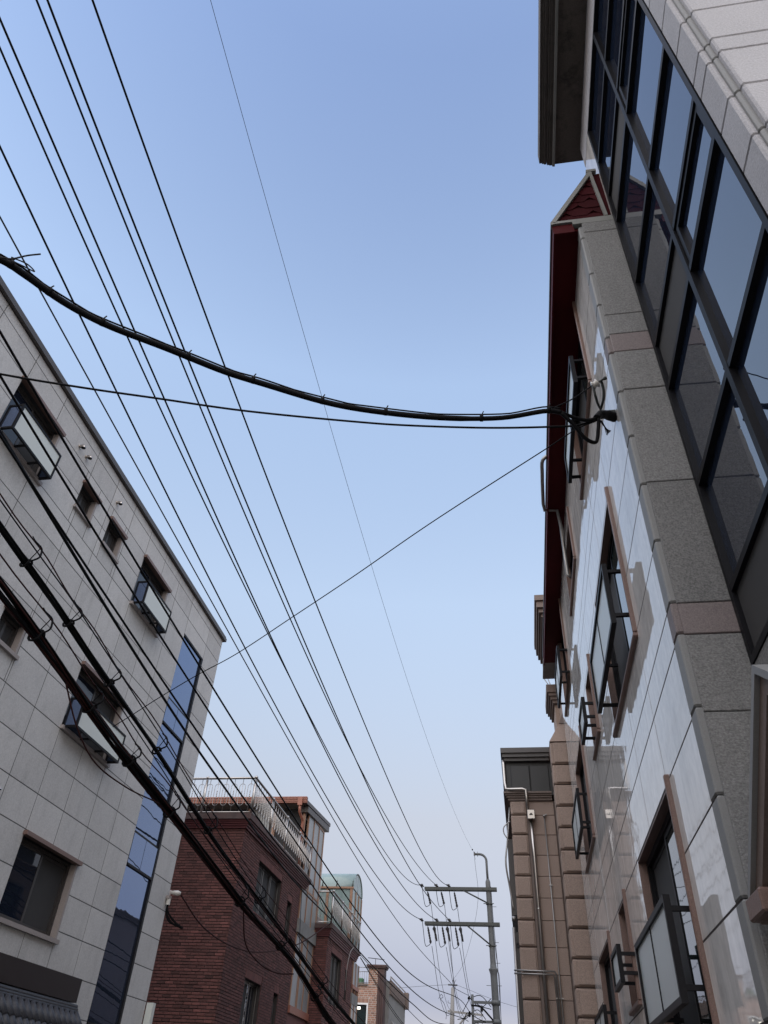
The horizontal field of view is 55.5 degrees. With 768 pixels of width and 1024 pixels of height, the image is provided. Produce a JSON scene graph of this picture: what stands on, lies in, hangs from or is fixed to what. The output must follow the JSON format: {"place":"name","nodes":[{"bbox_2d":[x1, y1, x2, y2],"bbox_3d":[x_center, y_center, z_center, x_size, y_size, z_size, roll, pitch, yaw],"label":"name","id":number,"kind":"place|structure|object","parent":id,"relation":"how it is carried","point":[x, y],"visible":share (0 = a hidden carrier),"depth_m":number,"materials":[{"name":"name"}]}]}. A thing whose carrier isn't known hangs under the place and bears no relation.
{"place":"outdoors","nodes":[
{"label":"outdoors","id":0,"kind":"place"},
{"bbox_2d":[0,553,345,1023],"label":"cable bundle","id":1,"kind":"object","parent":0,"point":[26,622],"visible":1,"depth_m":9.11,"materials":[{"name":"black rubber"}]},
{"bbox_2d":[65,684,158,803],"bbox_3d":[-3.239,2.917,8.800,0.020,0.548,2.609,-6,-41,10],"label":"drooping cable","id":2,"kind":"object","parent":1,"relation":"hanging from","point":[100,768],"visible":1,"depth_m":8.30,"materials":[{"name":"black plastic"}]},
{"bbox_2d":[0,499,355,1023],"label":"slack wire","id":3,"kind":"object","parent":1,"relation":"on","point":[153,725],"visible":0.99,"depth_m":9.47,"materials":[{"name":"black"}]},
{"bbox_2d":[0,493,365,1023],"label":"cable bundle","id":4,"kind":"object","parent":1,"relation":"on","point":[27,565],"visible":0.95,"depth_m":9.49,"materials":[{"name":"black rubber"}]},
{"bbox_2d":[67,628,349,1023],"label":"slack wire","id":5,"kind":"object","parent":1,"relation":"on","point":[192,817],"visible":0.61,"depth_m":11.03,"materials":[{"name":"black"}]},
{"bbox_2d":[243,909,293,974],"bbox_3d":[-2.105,7.853,13.143,0.125,0.622,3.210,-5,-41,10],"label":"drooping cable","id":6,"kind":"object","parent":1,"relation":"hanging from","point":[256,960],"visible":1,"depth_m":12.68,"materials":[{"name":"black plastic"}]},
{"bbox_2d":[0,0,585,1023],"label":"sky","id":7,"kind":"structure","parent":0,"point":[412,205],"materials":[{"name":"blue"}]},
{"bbox_3d":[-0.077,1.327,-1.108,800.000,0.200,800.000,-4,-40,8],"label":"ground","id":8,"kind":"structure","parent":0,"visible":0},
{"bbox_2d":[0,275,226,1023],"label":"panel building","id":9,"kind":"structure","parent":8,"relation":"on","point":[89,848],"depth_m":12.62,"materials":[{"name":"grey"}]},
{"bbox_2d":[0,605,25,660],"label":"window","id":10,"kind":"structure","parent":9,"relation":"in","point":[11,636],"depth_m":10.99,"materials":[{"name":"brown metal"}]},
{"bbox_2d":[0,375,65,485],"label":"window","id":11,"kind":"structure","parent":9,"relation":"in","point":[22,453],"depth_m":11.74,"materials":[{"name":"brown metal"}]},
{"bbox_2d":[0,952,82,1023],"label":"tiled awning","id":12,"kind":"object","parent":9,"relation":"attached to","point":[32,993],"visible":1,"depth_m":10.48,"materials":[{"name":"grey tile"}]},
{"bbox_2d":[0,830,82,944],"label":"window","id":13,"kind":"structure","parent":9,"relation":"in","point":[34,900],"depth_m":11.27,"materials":[{"name":"black glass"}]},
{"bbox_2d":[73,480,101,527],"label":"window","id":14,"kind":"structure","parent":9,"relation":"in","point":[89,507],"depth_m":13.26,"materials":[{"name":"brown metal"}]},
{"bbox_2d":[59,661,127,767],"bbox_3d":[-5.180,3.615,12.946,0.240,1.210,1.760,-4,-40,8],"label":"window","id":15,"kind":"structure","parent":9,"relation":"in","point":[83,681],"depth_m":13.03,"materials":[{"name":"brown metal"}]},
{"bbox_2d":[100,516,127,563],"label":"window","id":16,"kind":"structure","parent":9,"relation":"in","point":[113,544],"depth_m":14.11,"materials":[{"name":"brown metal"}]},
{"bbox_2d":[143,1002,155,1023],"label":"pipe box","id":17,"kind":"object","parent":9,"relation":"attached to","point":[149,1013],"visible":1,"depth_m":13.96,"materials":[{"name":"white metal"}]},
{"bbox_2d":[129,554,171,637],"bbox_3d":[-4.950,1.777,15.305,0.240,1.190,1.360,-4,-40,8],"label":"window","id":18,"kind":"structure","parent":9,"relation":"in","point":[136,607],"depth_m":15.41,"materials":[{"name":"brown metal"}]},
{"bbox_2d":[165,890,182,928],"bbox_3d":[-4.308,8.208,15.087,0.504,0.682,0.139,20,-43,-19],"label":"cable bracket","id":19,"kind":"object","parent":9,"relation":"attached to","point":[168,900],"visible":1,"depth_m":15.01,"materials":[{"name":"white plastic"}]},
{"bbox_2d":[142,776,330,1023],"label":"brick house","id":20,"kind":"structure","parent":8,"relation":"on","point":[200,975],"depth_m":19.49,"materials":[{"name":"red brick"}]},
{"bbox_2d":[239,980,256,1023],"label":"window","id":21,"kind":"structure","parent":20,"relation":"in","point":[247,1006],"depth_m":19.33,"materials":[{"name":"grey glass"}]},
{"bbox_2d":[253,864,278,924],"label":"window","id":22,"kind":"structure","parent":20,"relation":"in","point":[264,878],"depth_m":21.30,"materials":[{"name":"grey glass"}]},
{"bbox_2d":[284,904,288,932],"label":"window","id":23,"kind":"structure","parent":20,"relation":"in","point":[287,904],"depth_m":22.81,"materials":[{"name":"grey glass"}]},
{"bbox_2d":[299,894,301,965],"bbox_3d":[-2.671,13.431,23.457,0.021,2.404,0.523,-10,-42,15],"label":"hanging wire","id":24,"kind":"object","parent":20,"relation":"hanging from","point":[300,923],"visible":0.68,"depth_m":23.49,"materials":[{"name":"black"}]},
{"bbox_2d":[288,932,313,1013],"bbox_3d":[-2.671,14.942,23.617,0.060,1.945,2.350,-4,-40,8],"label":"stair window","id":25,"kind":"structure","parent":20,"relation":"in","point":[298,996],"depth_m":23.49,"materials":[{"name":"grey glass"}]},
{"bbox_2d":[306,863,362,1023],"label":"brick house","id":26,"kind":"structure","parent":8,"relation":"on","point":[331,956],"depth_m":27.18,"materials":[{"name":"red brick"}]},
{"bbox_2d":[0,429,330,919],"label":"house drop cable","id":27,"kind":"object","parent":26,"relation":"attached to","point":[66,542],"visible":0.93,"depth_m":10.86,"materials":[{"name":"black plastic"}]},
{"bbox_2d":[180,894,329,952],"bbox_3d":[-3.110,11.312,20.218,0.087,2.169,12.087,-5,-41,10],"label":"loop cable","id":28,"kind":"object","parent":26,"relation":"attached to","point":[202,926],"visible":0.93,"depth_m":17.50,"materials":[{"name":"black plastic"}]},
{"bbox_2d":[328,955,338,1006],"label":"window","id":29,"kind":"structure","parent":26,"relation":"in","point":[333,976],"depth_m":26.31,"materials":[{"name":"grey glass"}]},
{"bbox_2d":[360,958,401,1023],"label":"slack wire","id":30,"kind":"object","parent":26,"relation":"attached to","point":[379,990],"visible":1,"depth_m":30.78,"materials":[{"name":"black"}]},
{"bbox_2d":[360,957,403,1023],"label":"slack wire","id":31,"kind":"object","parent":26,"relation":"attached to","point":[381,991],"visible":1,"depth_m":30.59,"materials":[{"name":"black"}]},
{"bbox_2d":[361,956,422,1023],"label":"slack wire","id":32,"kind":"object","parent":26,"relation":"attached to","point":[391,991],"visible":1,"depth_m":30.96,"materials":[{"name":"black"}]},
{"bbox_2d":[356,964,408,1023],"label":"brick house","id":33,"kind":"structure","parent":8,"relation":"on","point":[373,1007],"depth_m":35.99,"materials":[{"name":"brown brick"}]},
{"bbox_2d":[356,1003,367,1023],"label":"window","id":34,"kind":"structure","parent":33,"relation":"in","point":[362,1008],"depth_m":35.39,"materials":[{"name":"black glass"}]},
{"bbox_2d":[500,595,597,1023],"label":"tan building","id":35,"kind":"structure","parent":8,"relation":"on","point":[554,976],"depth_m":14.10,"materials":[{"name":"stone"}]},
{"bbox_2d":[508,839,517,931],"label":"window","id":36,"kind":"structure","parent":35,"relation":"in","point":[510,843],"depth_m":15.68,"materials":[{"name":"grey metal"}]},
{"bbox_2d":[516,932,519,948],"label":"window","id":37,"kind":"structure","parent":35,"relation":"in","point":[517,933],"depth_m":17.52,"materials":[{"name":"grey glass"}]},
{"bbox_2d":[517,949,523,1023],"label":"window","id":38,"kind":"structure","parent":35,"relation":"in","point":[518,950],"depth_m":14.35,"materials":[{"name":"grey metal"}]},
{"bbox_2d":[538,0,767,1023],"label":"stone building","id":39,"kind":"structure","parent":8,"relation":"on","point":[653,115],"depth_m":5.75,"materials":[{"name":"grey stone"}]},
{"bbox_2d":[558,598,569,716],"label":"window","id":40,"kind":"structure","parent":39,"relation":"in","point":[563,654],"depth_m":13.78,"materials":[{"name":"brown metal"}]},
{"bbox_2d":[566,507,575,615],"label":"window","id":41,"kind":"structure","parent":39,"relation":"in","point":[570,549],"depth_m":11.49,"materials":[{"name":"brown metal"}]},
{"bbox_2d":[572,301,591,499],"bbox_3d":[2.485,-1.382,9.093,0.195,1.575,1.965,-4,-40,8],"label":"window","id":42,"kind":"structure","parent":39,"relation":"in","point":[583,400],"depth_m":9.17,"materials":[{"name":"brown metal"}]},
{"bbox_2d":[575,725,595,873],"bbox_3d":[3.273,4.638,11.712,0.195,1.685,1.985,-4,-40,8],"label":"window","id":43,"kind":"structure","parent":39,"relation":"in","point":[589,837],"depth_m":12.22,"materials":[{"name":"brown metal"}]},
{"bbox_2d":[586,654,600,760],"bbox_3d":[2.851,2.614,9.778,0.195,1.095,0.955,-4,-40,8],"label":"window","id":44,"kind":"structure","parent":39,"relation":"in","point":[596,731],"depth_m":9.71,"materials":[{"name":"brown metal"}]},
{"bbox_2d":[590,376,616,434],"bbox_3d":[1.945,-0.868,6.417,0.187,0.606,0.376,-17,-44,22],"label":"cable bracket","id":45,"kind":"object","parent":39,"relation":"attached to","point":[610,415],"visible":1,"depth_m":6.47,"materials":[{"name":"metal"}]},
{"bbox_2d":[0,373,595,428],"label":"service wire","id":46,"kind":"object","parent":45,"relation":"attached to","point":[219,407],"visible":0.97,"depth_m":6.31,"materials":[{"name":"black"}]},
{"bbox_2d":[0,253,600,443],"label":"service cable","id":47,"kind":"object","parent":45,"relation":"attached to","point":[30,277],"visible":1,"depth_m":5.82,"materials":[{"name":"black rubber"}]},
{"bbox_2d":[113,421,595,726],"bbox_3d":[-0.733,0.993,7.715,6.784,1.060,0.231,-28,-49,32],"label":"drop wire","id":48,"kind":"object","parent":45,"relation":"attached to","point":[367,566],"visible":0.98,"depth_m":7.57,"materials":[{"name":"black"}]},
{"bbox_2d":[599,930,621,1023],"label":"window","id":49,"kind":"structure","parent":39,"relation":"in","point":[610,998],"depth_m":10.67,"materials":[{"name":"brown metal"}]},
{"bbox_2d":[595,486,637,737],"bbox_3d":[2.413,1.074,7.519,0.195,1.705,2.145,-4,-40,8],"label":"window","id":50,"kind":"structure","parent":39,"relation":"in","point":[626,634],"depth_m":7.62,"materials":[{"name":"brown metal"}]},
{"bbox_2d":[618,889,641,1015],"bbox_3d":[2.718,4.785,7.921,0.195,1.055,0.945,-4,-40,8],"label":"window","id":51,"kind":"structure","parent":39,"relation":"in","point":[627,940],"depth_m":7.99,"materials":[{"name":"brown metal"}]},
{"bbox_2d":[638,774,719,1023],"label":"window","id":52,"kind":"structure","parent":39,"relation":"in","point":[662,864],"depth_m":5.69,"materials":[{"name":"black glass"}]},
{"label":"road","id":53,"kind":"structure","parent":0,"visible":0},
{"bbox_2d":[419,852,501,1023],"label":"utility pole","id":54,"kind":"object","parent":53,"relation":"on","point":[495,1001],"visible":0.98,"depth_m":33.42,"materials":[{"name":"paint"}]},
{"bbox_2d":[0,47,416,884],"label":"power line","id":55,"kind":"object","parent":54,"relation":"attached to","point":[150,387],"visible":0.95,"depth_m":10.51,"materials":[{"name":"black rubber"}]},
{"bbox_2d":[0,145,421,919],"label":"power line","id":56,"kind":"object","parent":54,"relation":"attached to","point":[154,467],"visible":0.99,"depth_m":11.45,"materials":[{"name":"black rubber"}]},
{"bbox_2d":[0,17,436,919],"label":"power line","id":57,"kind":"object","parent":54,"relation":"attached to","point":[166,403],"visible":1,"depth_m":10.65,"materials":[{"name":"black rubber"}]},
{"bbox_2d":[0,433,442,1023],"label":"house drop wire","id":58,"kind":"object","parent":54,"relation":"attached to","point":[172,693],"visible":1,"depth_m":9.60,"materials":[{"name":"black"}]},
{"bbox_2d":[0,375,468,1021],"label":"power line","id":59,"kind":"object","parent":54,"relation":"attached to","point":[172,653],"visible":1,"depth_m":8.93,"materials":[{"name":"black rubber"}]},
{"bbox_2d":[0,216,468,995],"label":"power line","id":60,"kind":"object","parent":54,"relation":"attached to","point":[186,556],"visible":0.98,"depth_m":11.27,"materials":[{"name":"black rubber"}]},
{"bbox_2d":[0,330,469,1011],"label":"power line","id":61,"kind":"object","parent":54,"relation":"attached to","point":[172,620],"visible":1,"depth_m":8.71,"materials":[{"name":"black rubber"}]},
{"bbox_2d":[35,0,435,884],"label":"power line","id":62,"kind":"object","parent":54,"relation":"attached to","point":[181,360],"visible":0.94,"depth_m":10.08,"materials":[{"name":"black rubber"}]},
{"bbox_2d":[46,0,448,919],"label":"power line","id":63,"kind":"object","parent":54,"relation":"attached to","point":[196,380],"visible":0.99,"depth_m":10.37,"materials":[{"name":"black rubber"}]},
{"bbox_2d":[91,0,446,884],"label":"power line","id":64,"kind":"object","parent":54,"relation":"attached to","point":[225,366],"visible":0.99,"depth_m":10.62,"materials":[{"name":"black rubber"}]},
{"bbox_2d":[210,0,473,851],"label":"earth wire","id":65,"kind":"object","parent":54,"relation":"attached to","point":[307,347],"visible":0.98,"depth_m":12.14,"materials":[{"name":"black"}]},
{"bbox_2d":[450,944,460,1016],"bbox_3d":[4.813,31.564,47.485,0.051,1.605,36.261,-2,-40,6],"label":"power line","id":66,"kind":"object","parent":54,"relation":"attached to","point":[453,977],"visible":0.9,"depth_m":37.16,"materials":[{"name":"black"}]},
{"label":"left pavement","id":67,"kind":"structure","parent":0,"visible":0},
{"bbox_2d":[448,980,482,1023],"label":"utility pole","id":68,"kind":"object","parent":67,"relation":"on","point":[451,1011],"visible":0.86,"depth_m":62.02,"materials":[{"name":"concrete"}]},
{"bbox_2d":[431,906,448,1007],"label":"power line","id":69,"kind":"object","parent":68,"relation":"attached to","point":[437,958],"visible":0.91,"depth_m":40.91,"materials":[{"name":"black"}]},
{"bbox_2d":[432,949,450,1015],"bbox_3d":[3.930,31.616,47.622,0.053,1.789,36.267,-2,-40,6],"label":"power line","id":70,"kind":"object","parent":68,"relation":"attached to","point":[437,983],"visible":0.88,"depth_m":37.89,"materials":[{"name":"black"}]},
{"bbox_2d":[444,905,462,1010],"bbox_3d":[4.785,30.905,48.048,0.047,1.517,36.243,-2,-40,6],"label":"power line","id":71,"kind":"object","parent":68,"relation":"attached to","point":[450,957],"visible":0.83,"depth_m":39.81,"materials":[{"name":"black"}]},
{"bbox_2d":[446,948,463,1016],"bbox_3d":[5.021,31.628,47.388,0.041,1.710,36.225,-2,-40,7],"label":"power line","id":72,"kind":"object","parent":68,"relation":"attached to","point":[452,981],"visible":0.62,"depth_m":37.83,"materials":[{"name":"black"}]},
{"bbox_2d":[457,908,477,1013],"bbox_3d":[5.681,30.945,47.831,0.040,1.496,36.220,-3,-40,7],"label":"power line","id":73,"kind":"object","parent":68,"relation":"attached to","point":[464,961],"visible":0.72,"depth_m":39.99,"materials":[{"name":"black"}]}
]}

